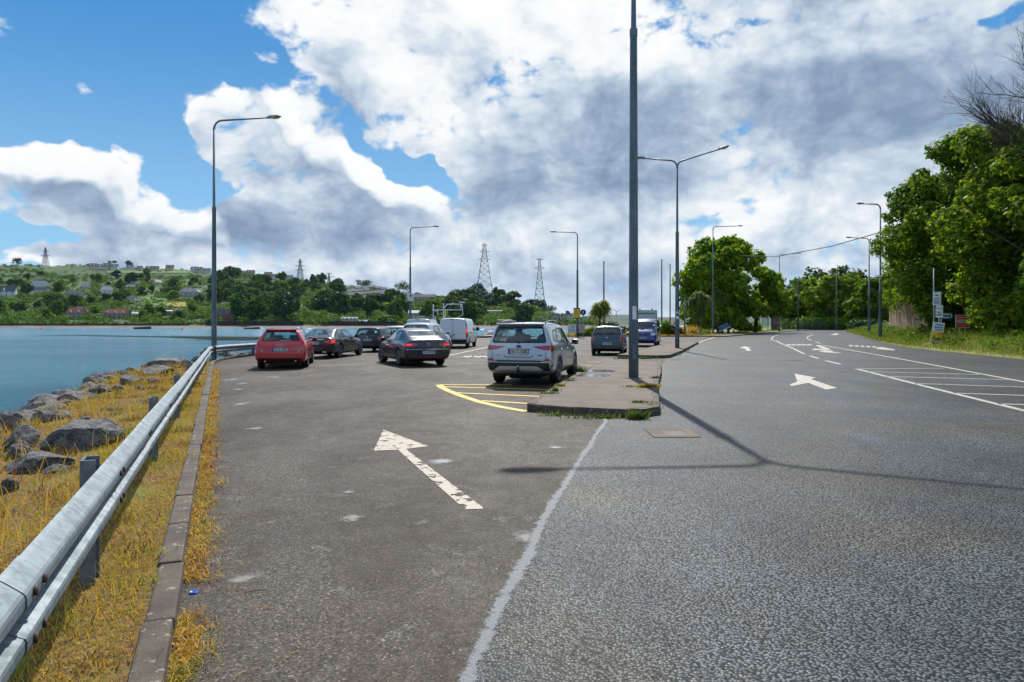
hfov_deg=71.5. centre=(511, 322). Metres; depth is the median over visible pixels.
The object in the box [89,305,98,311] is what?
tree
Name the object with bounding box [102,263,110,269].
house
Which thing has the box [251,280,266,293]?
tree
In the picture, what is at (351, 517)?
worn patch
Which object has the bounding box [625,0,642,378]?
street lamp
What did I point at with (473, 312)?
tree
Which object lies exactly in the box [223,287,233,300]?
tree
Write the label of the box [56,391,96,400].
rock
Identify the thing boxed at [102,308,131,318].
house
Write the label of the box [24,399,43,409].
rock
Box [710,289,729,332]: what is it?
cabbage palm
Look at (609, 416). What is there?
weed
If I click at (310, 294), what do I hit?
woodland
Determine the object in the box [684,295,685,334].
post
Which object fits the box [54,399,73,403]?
rock
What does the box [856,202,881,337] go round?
street lamp
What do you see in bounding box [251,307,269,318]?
tree
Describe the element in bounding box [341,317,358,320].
house
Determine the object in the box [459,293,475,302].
tree
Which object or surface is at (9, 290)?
house
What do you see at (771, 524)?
road
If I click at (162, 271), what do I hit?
field
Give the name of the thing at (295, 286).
tree
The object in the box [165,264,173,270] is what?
house
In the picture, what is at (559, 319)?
house
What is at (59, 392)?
rock
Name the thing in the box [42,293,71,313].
tree
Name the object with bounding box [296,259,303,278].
pylon
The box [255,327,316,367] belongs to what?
estate car
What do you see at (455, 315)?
tree
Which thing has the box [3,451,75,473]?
rock
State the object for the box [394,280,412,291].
tree
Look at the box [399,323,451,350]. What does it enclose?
suv
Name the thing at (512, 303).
tree
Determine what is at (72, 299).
tree
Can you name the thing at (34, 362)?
water
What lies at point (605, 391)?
pavement
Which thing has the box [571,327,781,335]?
verge
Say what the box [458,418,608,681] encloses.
joint strip
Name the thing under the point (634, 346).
access door
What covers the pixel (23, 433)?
rock
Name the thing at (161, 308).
tree
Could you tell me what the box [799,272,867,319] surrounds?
tree
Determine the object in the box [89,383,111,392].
rock
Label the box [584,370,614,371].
puddle
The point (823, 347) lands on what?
arrow marking
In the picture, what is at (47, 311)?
tree
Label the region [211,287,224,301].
tree
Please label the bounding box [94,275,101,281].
tree
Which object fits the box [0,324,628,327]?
foreshore
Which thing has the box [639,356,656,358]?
weed
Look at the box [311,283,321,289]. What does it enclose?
tree
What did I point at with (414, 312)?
house
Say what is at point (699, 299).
cabbage palm
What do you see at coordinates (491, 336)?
quay kerb
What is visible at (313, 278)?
tree
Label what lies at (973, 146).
tree
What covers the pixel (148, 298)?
field
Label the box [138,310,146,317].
tree
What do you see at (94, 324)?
sea wall
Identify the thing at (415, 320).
van
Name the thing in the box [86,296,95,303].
tree
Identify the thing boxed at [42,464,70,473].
rock
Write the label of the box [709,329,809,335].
footpath
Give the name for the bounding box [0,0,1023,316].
sky
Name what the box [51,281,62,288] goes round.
tree
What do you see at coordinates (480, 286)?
tree
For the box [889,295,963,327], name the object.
brick wall
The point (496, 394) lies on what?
hatch marking
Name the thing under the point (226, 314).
house
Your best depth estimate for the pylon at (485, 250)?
798.29 m
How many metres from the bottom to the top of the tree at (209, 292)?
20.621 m
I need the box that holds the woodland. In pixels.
[0,263,546,324]
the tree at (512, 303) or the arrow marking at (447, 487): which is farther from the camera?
the tree at (512, 303)
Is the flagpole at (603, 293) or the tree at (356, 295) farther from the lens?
the tree at (356, 295)
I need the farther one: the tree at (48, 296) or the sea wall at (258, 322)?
the tree at (48, 296)
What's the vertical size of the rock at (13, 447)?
0.229 m
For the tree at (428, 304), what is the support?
on the hill at (76, 269)
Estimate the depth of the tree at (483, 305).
696.35 m
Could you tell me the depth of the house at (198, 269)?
1402.11 m
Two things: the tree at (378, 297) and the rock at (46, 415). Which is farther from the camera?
the tree at (378, 297)
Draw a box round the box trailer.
[638,309,656,318]
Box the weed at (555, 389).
[550,386,562,390]
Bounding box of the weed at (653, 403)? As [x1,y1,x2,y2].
[643,400,663,410]
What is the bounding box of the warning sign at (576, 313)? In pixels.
[574,308,579,318]
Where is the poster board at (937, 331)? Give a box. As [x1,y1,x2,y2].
[930,322,944,343]
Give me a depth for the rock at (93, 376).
23.08 m
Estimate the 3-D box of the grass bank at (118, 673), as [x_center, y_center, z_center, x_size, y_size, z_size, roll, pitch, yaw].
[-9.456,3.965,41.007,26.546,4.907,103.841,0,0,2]
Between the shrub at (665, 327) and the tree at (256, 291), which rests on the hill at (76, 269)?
the tree at (256, 291)
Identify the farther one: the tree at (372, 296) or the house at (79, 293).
the house at (79, 293)
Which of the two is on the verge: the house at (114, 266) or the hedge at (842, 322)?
the hedge at (842, 322)
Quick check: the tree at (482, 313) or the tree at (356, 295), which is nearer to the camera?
the tree at (482, 313)
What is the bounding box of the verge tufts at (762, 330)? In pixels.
[731,329,796,332]
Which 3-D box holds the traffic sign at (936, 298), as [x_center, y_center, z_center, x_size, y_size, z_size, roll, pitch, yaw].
[27.463,-0.750,45.970,0.460,5.600,0.170,0,0,26]
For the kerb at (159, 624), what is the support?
on the car park
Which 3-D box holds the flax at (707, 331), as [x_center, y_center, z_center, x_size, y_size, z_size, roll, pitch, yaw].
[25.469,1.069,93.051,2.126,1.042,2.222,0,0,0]
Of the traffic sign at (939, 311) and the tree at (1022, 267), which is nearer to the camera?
the tree at (1022, 267)
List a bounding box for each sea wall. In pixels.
[0,324,189,324]
[206,321,303,324]
[330,321,396,324]
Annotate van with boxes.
[407,316,436,323]
[439,318,478,347]
[628,319,660,345]
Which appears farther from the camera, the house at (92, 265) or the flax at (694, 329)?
the house at (92, 265)
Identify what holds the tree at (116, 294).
on the hill at (76, 269)
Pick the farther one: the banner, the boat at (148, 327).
the boat at (148, 327)
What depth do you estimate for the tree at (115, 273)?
1225.38 m
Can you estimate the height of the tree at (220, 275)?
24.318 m
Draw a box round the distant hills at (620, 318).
[597,315,770,321]
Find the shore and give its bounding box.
[605,320,888,324]
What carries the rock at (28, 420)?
on the grass bank at (118, 673)
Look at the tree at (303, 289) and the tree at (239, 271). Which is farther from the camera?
the tree at (239, 271)
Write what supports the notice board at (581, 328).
on the car park
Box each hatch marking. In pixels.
[441,384,511,384]
[443,386,549,389]
[456,392,537,396]
[483,400,526,403]
[886,368,915,368]
[889,376,1007,379]
[915,383,1014,386]
[961,393,1023,395]
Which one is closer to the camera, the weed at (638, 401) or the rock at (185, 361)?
the weed at (638, 401)
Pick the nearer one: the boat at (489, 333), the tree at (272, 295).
the boat at (489, 333)
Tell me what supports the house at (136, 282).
on the hill at (76, 269)
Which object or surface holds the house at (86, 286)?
on the hill at (76, 269)
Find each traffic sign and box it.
[933,268,940,321]
[936,305,942,321]
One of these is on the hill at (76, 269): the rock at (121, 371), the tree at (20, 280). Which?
the tree at (20, 280)
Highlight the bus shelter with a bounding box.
[762,315,781,329]
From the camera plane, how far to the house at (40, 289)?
946.09 m
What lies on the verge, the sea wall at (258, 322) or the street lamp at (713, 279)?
the street lamp at (713, 279)
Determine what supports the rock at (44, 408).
on the grass bank at (118, 673)
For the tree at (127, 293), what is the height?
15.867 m
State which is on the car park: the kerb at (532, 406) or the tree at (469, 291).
the kerb at (532, 406)
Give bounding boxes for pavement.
[536,360,656,408]
[621,342,695,354]
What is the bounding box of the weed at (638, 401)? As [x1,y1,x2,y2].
[629,400,652,402]
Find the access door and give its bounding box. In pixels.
[632,344,636,359]
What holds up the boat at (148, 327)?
on the water
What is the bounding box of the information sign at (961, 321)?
[956,315,969,331]
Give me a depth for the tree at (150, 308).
659.91 m
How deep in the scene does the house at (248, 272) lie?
1342.55 m
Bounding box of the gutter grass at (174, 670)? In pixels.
[166,367,245,681]
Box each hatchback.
[355,327,397,349]
[384,326,402,337]
[591,324,628,354]
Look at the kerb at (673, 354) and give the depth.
34.70 m
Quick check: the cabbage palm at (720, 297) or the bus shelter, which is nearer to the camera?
the cabbage palm at (720, 297)
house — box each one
[0,286,17,295]
[29,287,50,292]
[31,280,49,286]
[64,290,84,295]
[66,307,87,318]
[80,283,90,288]
[89,263,97,268]
[100,286,112,293]
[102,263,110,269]
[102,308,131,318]
[110,263,118,269]
[126,264,134,269]
[127,295,136,299]
[130,281,140,284]
[135,266,143,270]
[151,265,159,270]
[152,279,162,284]
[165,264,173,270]
[179,287,200,296]
[195,267,202,272]
[203,268,211,272]
[217,308,234,320]
[246,270,254,275]
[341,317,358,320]
[405,294,435,302]
[408,310,424,315]
[557,317,566,322]
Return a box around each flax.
[680,326,690,333]
[686,324,701,333]
[699,328,714,333]
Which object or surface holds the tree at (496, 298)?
on the hill at (76, 269)
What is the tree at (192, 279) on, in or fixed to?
on the hill at (76, 269)
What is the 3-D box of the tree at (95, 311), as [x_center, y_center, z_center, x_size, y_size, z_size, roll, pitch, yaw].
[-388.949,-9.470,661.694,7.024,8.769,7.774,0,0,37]
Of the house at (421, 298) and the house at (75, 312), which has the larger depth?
the house at (421, 298)
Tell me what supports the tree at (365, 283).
on the hill at (76, 269)
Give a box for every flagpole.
[603,261,604,330]
[661,259,661,324]
[669,264,670,325]
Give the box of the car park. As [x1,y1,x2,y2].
[168,337,723,681]
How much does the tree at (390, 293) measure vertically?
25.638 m
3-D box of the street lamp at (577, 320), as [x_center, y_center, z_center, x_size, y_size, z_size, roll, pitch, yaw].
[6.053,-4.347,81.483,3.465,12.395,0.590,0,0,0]
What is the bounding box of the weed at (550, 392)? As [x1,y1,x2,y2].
[537,391,559,393]
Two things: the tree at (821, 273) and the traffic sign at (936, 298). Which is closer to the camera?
the traffic sign at (936, 298)
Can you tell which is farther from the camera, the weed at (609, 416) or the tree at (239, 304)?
the tree at (239, 304)
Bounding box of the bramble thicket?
[914,257,1023,336]
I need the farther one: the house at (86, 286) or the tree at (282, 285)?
the house at (86, 286)
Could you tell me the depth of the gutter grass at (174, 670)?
5.05 m
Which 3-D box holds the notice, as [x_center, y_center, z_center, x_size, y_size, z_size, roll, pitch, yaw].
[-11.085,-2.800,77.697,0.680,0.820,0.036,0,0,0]
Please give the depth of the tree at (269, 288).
978.53 m
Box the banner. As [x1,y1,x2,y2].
[719,321,730,332]
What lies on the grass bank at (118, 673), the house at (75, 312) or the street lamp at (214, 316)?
the street lamp at (214, 316)
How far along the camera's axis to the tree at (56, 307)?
658.61 m
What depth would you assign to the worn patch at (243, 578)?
4.58 m
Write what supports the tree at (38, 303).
on the hill at (76, 269)
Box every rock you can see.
[0,410,26,429]
[0,477,18,493]
[2,424,40,448]
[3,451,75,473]
[7,443,33,457]
[16,415,30,424]
[18,410,36,418]
[24,394,58,408]
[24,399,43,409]
[28,393,58,401]
[31,410,73,423]
[35,403,66,410]
[38,417,124,452]
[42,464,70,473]
[51,389,72,395]
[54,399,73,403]
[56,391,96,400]
[78,381,93,389]
[79,416,93,419]
[87,372,117,381]
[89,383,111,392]
[95,378,106,384]
[100,375,116,378]
[112,384,123,389]
[117,370,129,374]
[120,374,143,384]
[141,357,181,367]
[141,365,174,374]
[147,377,158,382]
[181,359,192,365]
[217,351,236,355]
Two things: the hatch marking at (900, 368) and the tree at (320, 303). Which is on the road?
the hatch marking at (900, 368)
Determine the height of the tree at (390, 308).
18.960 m
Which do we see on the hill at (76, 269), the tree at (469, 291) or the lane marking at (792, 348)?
the tree at (469, 291)
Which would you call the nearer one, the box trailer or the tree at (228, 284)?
the box trailer
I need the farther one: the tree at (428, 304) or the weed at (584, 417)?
the tree at (428, 304)
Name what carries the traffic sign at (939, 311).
on the bank at (975, 351)
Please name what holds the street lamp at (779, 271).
on the verge
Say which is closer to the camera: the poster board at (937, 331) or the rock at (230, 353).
the rock at (230, 353)
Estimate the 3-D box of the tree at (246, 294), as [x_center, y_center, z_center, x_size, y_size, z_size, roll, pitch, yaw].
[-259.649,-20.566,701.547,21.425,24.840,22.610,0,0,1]
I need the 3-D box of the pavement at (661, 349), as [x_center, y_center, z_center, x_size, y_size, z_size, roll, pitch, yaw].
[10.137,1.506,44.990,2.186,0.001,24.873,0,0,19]
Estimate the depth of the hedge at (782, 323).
170.98 m
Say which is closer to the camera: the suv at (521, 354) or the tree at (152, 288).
the suv at (521, 354)
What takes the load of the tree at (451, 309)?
on the hill at (76, 269)
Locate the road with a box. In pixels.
[473,329,1023,681]
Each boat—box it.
[133,326,150,328]
[480,331,493,335]
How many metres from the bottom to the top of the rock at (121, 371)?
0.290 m
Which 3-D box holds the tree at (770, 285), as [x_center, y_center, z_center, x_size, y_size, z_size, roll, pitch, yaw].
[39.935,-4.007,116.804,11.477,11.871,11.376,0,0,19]
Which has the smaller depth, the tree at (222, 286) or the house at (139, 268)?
the tree at (222, 286)
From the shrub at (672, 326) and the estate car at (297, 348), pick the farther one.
the shrub at (672, 326)
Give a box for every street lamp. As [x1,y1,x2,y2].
[209,115,280,360]
[409,225,438,318]
[550,231,578,336]
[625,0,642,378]
[638,145,729,347]
[712,225,742,332]
[779,253,800,330]
[835,268,853,330]
[846,237,870,331]
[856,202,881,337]
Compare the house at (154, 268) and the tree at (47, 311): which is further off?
the house at (154, 268)
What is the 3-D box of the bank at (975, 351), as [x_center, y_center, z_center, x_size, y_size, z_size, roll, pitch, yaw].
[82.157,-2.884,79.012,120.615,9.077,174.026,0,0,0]
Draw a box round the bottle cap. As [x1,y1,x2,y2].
[189,590,199,594]
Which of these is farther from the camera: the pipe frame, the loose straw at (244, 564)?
the pipe frame
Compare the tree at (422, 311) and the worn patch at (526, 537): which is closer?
the worn patch at (526, 537)
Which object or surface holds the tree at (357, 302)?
on the hill at (76, 269)
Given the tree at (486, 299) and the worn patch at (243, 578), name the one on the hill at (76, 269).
the tree at (486, 299)
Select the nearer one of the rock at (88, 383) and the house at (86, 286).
the rock at (88, 383)
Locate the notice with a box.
[407,293,413,300]
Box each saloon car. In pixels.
[307,327,362,357]
[378,328,449,365]
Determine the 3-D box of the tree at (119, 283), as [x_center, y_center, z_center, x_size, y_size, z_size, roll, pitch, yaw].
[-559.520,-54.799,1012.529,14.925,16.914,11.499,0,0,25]
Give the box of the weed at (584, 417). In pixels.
[559,411,619,418]
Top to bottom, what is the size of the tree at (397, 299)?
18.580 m
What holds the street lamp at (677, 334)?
on the pavement at (661, 349)
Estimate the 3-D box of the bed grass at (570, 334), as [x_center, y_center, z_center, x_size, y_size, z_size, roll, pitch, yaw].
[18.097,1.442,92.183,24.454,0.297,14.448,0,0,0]
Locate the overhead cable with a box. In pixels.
[737,207,949,256]
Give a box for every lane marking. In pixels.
[777,341,804,353]
[823,345,1023,381]
[857,369,1023,410]
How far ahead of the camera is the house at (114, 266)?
1402.81 m
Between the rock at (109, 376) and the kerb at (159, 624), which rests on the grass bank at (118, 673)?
the rock at (109, 376)
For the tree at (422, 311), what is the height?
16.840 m
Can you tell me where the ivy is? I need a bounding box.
[881,203,951,313]
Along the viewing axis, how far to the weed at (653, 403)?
13.08 m
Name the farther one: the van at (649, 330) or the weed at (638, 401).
the van at (649, 330)
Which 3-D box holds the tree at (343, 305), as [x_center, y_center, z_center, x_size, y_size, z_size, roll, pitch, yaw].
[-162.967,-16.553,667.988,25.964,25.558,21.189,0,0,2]
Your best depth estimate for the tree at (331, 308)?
655.38 m
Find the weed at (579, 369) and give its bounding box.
[566,365,592,371]
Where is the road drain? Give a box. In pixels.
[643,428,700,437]
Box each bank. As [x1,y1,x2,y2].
[0,336,538,681]
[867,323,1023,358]
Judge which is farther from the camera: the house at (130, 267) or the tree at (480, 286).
the house at (130, 267)
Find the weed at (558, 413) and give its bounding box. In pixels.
[537,410,573,415]
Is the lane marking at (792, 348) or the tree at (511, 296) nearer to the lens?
the lane marking at (792, 348)
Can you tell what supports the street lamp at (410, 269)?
on the car park
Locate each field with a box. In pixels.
[107,270,191,272]
[137,297,166,307]
[163,301,185,306]
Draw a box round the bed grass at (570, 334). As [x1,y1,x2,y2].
[561,332,728,335]
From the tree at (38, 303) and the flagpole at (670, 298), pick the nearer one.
the flagpole at (670, 298)
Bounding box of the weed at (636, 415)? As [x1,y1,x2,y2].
[623,406,653,418]
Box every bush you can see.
[737,322,762,330]
[751,321,761,330]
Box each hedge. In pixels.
[780,320,823,329]
[791,316,862,329]
[845,318,882,329]
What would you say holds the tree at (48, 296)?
on the hill at (76, 269)
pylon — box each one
[41,247,49,265]
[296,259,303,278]
[475,243,494,300]
[534,259,545,307]
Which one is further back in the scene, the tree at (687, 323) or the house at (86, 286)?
the house at (86, 286)
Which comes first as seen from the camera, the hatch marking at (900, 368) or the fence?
the hatch marking at (900, 368)
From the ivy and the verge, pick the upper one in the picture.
the ivy
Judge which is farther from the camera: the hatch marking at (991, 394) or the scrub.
the scrub
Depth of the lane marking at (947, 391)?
16.78 m
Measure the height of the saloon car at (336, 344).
1.429 m
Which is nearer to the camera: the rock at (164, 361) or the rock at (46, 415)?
the rock at (46, 415)
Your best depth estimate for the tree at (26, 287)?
907.95 m
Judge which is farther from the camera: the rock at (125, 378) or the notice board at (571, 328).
the notice board at (571, 328)
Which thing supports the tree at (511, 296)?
on the hill at (76, 269)
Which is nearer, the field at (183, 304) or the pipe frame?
the pipe frame
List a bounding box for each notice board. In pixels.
[568,324,575,336]
[579,324,584,332]
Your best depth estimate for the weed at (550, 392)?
15.03 m
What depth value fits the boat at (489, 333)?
195.41 m
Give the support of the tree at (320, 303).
on the hill at (76, 269)
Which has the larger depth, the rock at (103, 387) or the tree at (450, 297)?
the tree at (450, 297)
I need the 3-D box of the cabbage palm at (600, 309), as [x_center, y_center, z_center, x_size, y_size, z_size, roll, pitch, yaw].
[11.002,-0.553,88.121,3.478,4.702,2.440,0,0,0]
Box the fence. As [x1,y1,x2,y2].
[784,317,826,329]
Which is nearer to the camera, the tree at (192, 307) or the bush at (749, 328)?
the bush at (749, 328)
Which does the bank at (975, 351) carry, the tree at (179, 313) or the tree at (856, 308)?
the tree at (856, 308)
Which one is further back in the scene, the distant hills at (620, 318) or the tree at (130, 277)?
the distant hills at (620, 318)
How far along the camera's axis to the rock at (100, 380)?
21.49 m
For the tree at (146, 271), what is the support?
on the hill at (76, 269)
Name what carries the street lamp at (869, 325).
on the bank at (975, 351)
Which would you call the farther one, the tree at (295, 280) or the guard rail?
the tree at (295, 280)
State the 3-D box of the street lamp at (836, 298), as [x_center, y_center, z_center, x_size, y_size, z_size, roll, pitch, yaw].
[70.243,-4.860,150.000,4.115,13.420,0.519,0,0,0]
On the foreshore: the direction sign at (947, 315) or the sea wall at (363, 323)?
the sea wall at (363, 323)
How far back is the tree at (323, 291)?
737.36 m
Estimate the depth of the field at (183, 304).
794.86 m
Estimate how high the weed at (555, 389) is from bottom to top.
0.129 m
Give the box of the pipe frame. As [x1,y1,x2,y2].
[433,302,464,319]
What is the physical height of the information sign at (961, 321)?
2.585 m
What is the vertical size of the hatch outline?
0.001 m
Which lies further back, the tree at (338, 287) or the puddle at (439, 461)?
the tree at (338, 287)
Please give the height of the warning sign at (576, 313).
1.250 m
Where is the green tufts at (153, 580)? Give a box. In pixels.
[0,371,189,681]
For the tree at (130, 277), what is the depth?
1102.39 m
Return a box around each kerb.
[128,353,253,681]
[477,336,533,337]
[527,360,660,417]
[562,330,804,336]
[618,341,698,357]
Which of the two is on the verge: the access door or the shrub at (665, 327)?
the shrub at (665, 327)
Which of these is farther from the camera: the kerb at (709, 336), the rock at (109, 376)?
the kerb at (709, 336)
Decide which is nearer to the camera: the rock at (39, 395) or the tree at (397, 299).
the rock at (39, 395)
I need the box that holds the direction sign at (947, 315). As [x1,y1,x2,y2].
[941,313,951,322]
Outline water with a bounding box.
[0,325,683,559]
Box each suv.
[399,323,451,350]
[487,320,578,382]
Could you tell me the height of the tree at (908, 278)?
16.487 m
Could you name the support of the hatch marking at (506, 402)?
on the car park
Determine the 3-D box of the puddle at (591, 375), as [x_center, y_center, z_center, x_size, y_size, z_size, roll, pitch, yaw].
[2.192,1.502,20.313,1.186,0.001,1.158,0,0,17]
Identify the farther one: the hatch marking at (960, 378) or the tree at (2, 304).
the tree at (2, 304)
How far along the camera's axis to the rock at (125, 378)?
19.42 m
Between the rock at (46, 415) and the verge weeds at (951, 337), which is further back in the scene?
the verge weeds at (951, 337)
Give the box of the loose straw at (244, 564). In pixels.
[208,423,297,676]
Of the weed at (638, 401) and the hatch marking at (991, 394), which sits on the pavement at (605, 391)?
the weed at (638, 401)
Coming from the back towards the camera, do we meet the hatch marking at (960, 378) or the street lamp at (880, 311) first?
the street lamp at (880, 311)
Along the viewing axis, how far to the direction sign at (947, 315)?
46.38 m
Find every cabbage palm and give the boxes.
[588,300,612,330]
[682,290,714,332]
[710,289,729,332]
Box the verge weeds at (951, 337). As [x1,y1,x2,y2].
[854,321,1023,353]
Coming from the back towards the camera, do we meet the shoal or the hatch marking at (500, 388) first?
the shoal
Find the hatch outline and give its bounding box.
[436,385,526,410]
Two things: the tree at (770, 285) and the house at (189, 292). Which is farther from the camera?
the house at (189, 292)
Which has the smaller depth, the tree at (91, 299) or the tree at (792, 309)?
the tree at (792, 309)
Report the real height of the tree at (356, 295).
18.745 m
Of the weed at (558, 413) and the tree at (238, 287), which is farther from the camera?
the tree at (238, 287)
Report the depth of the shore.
1371.31 m
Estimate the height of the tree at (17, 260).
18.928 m
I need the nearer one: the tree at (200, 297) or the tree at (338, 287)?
the tree at (200, 297)
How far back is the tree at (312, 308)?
689.11 m
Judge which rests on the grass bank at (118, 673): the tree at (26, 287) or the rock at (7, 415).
the rock at (7, 415)
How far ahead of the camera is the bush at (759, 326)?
126.78 m
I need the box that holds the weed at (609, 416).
[596,413,621,418]
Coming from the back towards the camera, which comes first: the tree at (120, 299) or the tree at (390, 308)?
the tree at (120, 299)
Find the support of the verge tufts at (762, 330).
on the verge
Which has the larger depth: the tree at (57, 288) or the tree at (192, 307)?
the tree at (57, 288)
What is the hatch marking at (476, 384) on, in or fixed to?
on the car park
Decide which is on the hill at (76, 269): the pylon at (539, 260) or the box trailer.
the pylon at (539, 260)
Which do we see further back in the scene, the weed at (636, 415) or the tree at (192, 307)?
the tree at (192, 307)
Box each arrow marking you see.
[374,430,482,508]
[791,374,835,388]
[812,345,828,349]
[877,347,894,349]
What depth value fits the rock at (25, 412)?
13.99 m
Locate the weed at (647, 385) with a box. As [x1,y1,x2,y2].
[636,383,661,386]
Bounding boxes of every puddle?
[431,459,451,464]
[568,374,609,376]
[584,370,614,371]
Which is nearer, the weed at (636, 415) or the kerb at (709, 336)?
the weed at (636, 415)
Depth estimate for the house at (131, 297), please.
843.99 m
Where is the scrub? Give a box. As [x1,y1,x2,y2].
[0,266,598,325]
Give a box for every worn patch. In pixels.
[227,573,260,582]
[340,514,364,521]
[514,531,530,542]
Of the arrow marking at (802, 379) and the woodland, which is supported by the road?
the arrow marking at (802, 379)
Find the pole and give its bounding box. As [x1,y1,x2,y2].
[797,279,798,329]
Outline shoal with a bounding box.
[52,335,268,338]
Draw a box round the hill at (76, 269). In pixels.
[0,266,497,323]
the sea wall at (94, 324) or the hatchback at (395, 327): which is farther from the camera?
the sea wall at (94, 324)
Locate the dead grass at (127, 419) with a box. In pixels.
[0,363,209,681]
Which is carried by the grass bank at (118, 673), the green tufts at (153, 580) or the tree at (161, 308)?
the green tufts at (153, 580)
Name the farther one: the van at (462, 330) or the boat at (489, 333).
the boat at (489, 333)
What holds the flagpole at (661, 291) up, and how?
on the verge
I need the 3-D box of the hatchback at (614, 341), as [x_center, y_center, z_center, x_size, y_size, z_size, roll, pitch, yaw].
[5.190,0.798,37.655,1.985,1.703,3.757,0,0,13]
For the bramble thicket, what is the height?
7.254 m
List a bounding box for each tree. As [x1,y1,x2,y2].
[0,300,5,312]
[6,279,18,285]
[8,301,17,308]
[11,257,21,265]
[13,302,26,312]
[17,278,24,284]
[19,282,34,294]
[23,273,30,279]
[32,300,41,306]
[36,271,44,275]
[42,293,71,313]
[42,294,53,301]
[42,309,49,316]
[48,298,64,315]
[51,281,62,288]
[52,286,60,291]
[67,295,80,305]
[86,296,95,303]
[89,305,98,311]
[89,308,98,313]
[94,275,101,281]
[102,293,110,300]
[109,291,125,304]
[111,270,121,277]
[113,296,123,301]
[115,279,123,288]
[118,288,130,298]
[124,272,138,282]
[136,286,147,294]
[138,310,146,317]
[143,268,150,275]
[144,303,155,314]
[148,285,154,291]
[154,306,165,315]
[166,275,181,291]
[168,290,181,298]
[171,310,184,318]
[187,304,197,312]
[190,277,198,282]
[194,294,205,301]
[206,277,219,286]
[208,289,223,299]
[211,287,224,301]
[216,270,224,280]
[217,283,227,296]
[222,266,237,276]
[222,270,229,280]
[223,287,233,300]
[224,281,234,293]
[229,292,250,320]
[232,284,246,296]
[234,267,241,275]
[240,290,254,300]
[243,295,266,319]
[246,281,258,287]
[246,288,260,295]
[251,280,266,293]
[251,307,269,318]
[260,292,275,307]
[263,275,273,285]
[265,284,272,291]
[269,291,300,320]
[275,271,286,280]
[275,282,288,289]
[287,283,301,298]
[291,277,299,283]
[292,289,300,298]
[299,284,305,294]
[308,306,317,311]
[309,274,319,282]
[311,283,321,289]
[312,293,336,309]
[314,289,330,298]
[316,273,327,283]
[324,292,352,314]
[326,304,337,314]
[329,278,343,288]
[332,283,346,292]
[350,293,363,300]
[350,298,363,311]
[356,280,373,285]
[364,294,374,300]
[364,297,383,315]
[374,294,386,302]
[378,288,405,301]
[378,302,394,312]
[385,301,403,318]
[391,296,402,302]
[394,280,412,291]
[399,299,411,311]
[418,304,426,315]
[424,299,442,318]
[441,299,451,310]
[444,291,460,298]
[446,294,456,300]
[447,298,472,315]
[452,312,463,317]
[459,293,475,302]
[461,287,484,301]
[464,301,481,320]
[469,283,485,290]
[469,293,482,302]
[475,302,489,313]
[476,289,491,303]
[477,306,485,315]
[490,293,499,305]
[492,287,504,303]
[500,290,521,302]
[507,299,520,307]
[510,303,534,322]
[522,299,538,306]
[539,299,546,309]
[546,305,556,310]
[671,233,774,332]
[679,289,711,328]
[743,263,792,331]
[780,276,830,327]
[784,264,861,293]
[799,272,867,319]
[840,268,883,320]
[842,277,888,321]
[869,128,1023,323]
[879,170,975,249]
[923,120,1023,323]
[928,3,1023,185]
[941,125,1023,331]
[1018,252,1023,285]
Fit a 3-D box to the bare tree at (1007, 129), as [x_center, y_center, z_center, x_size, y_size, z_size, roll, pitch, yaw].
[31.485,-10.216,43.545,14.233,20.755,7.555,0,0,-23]
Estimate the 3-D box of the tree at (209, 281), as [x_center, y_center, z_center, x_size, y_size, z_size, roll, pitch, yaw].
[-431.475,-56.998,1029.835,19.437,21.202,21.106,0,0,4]
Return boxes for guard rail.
[0,342,255,681]
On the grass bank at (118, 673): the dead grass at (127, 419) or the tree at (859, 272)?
the dead grass at (127, 419)
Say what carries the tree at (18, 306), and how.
on the hill at (76, 269)
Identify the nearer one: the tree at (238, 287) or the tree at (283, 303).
the tree at (283, 303)
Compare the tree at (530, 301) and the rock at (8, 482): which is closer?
the rock at (8, 482)
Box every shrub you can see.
[579,326,597,335]
[596,320,627,332]
[660,319,671,334]
[669,322,681,334]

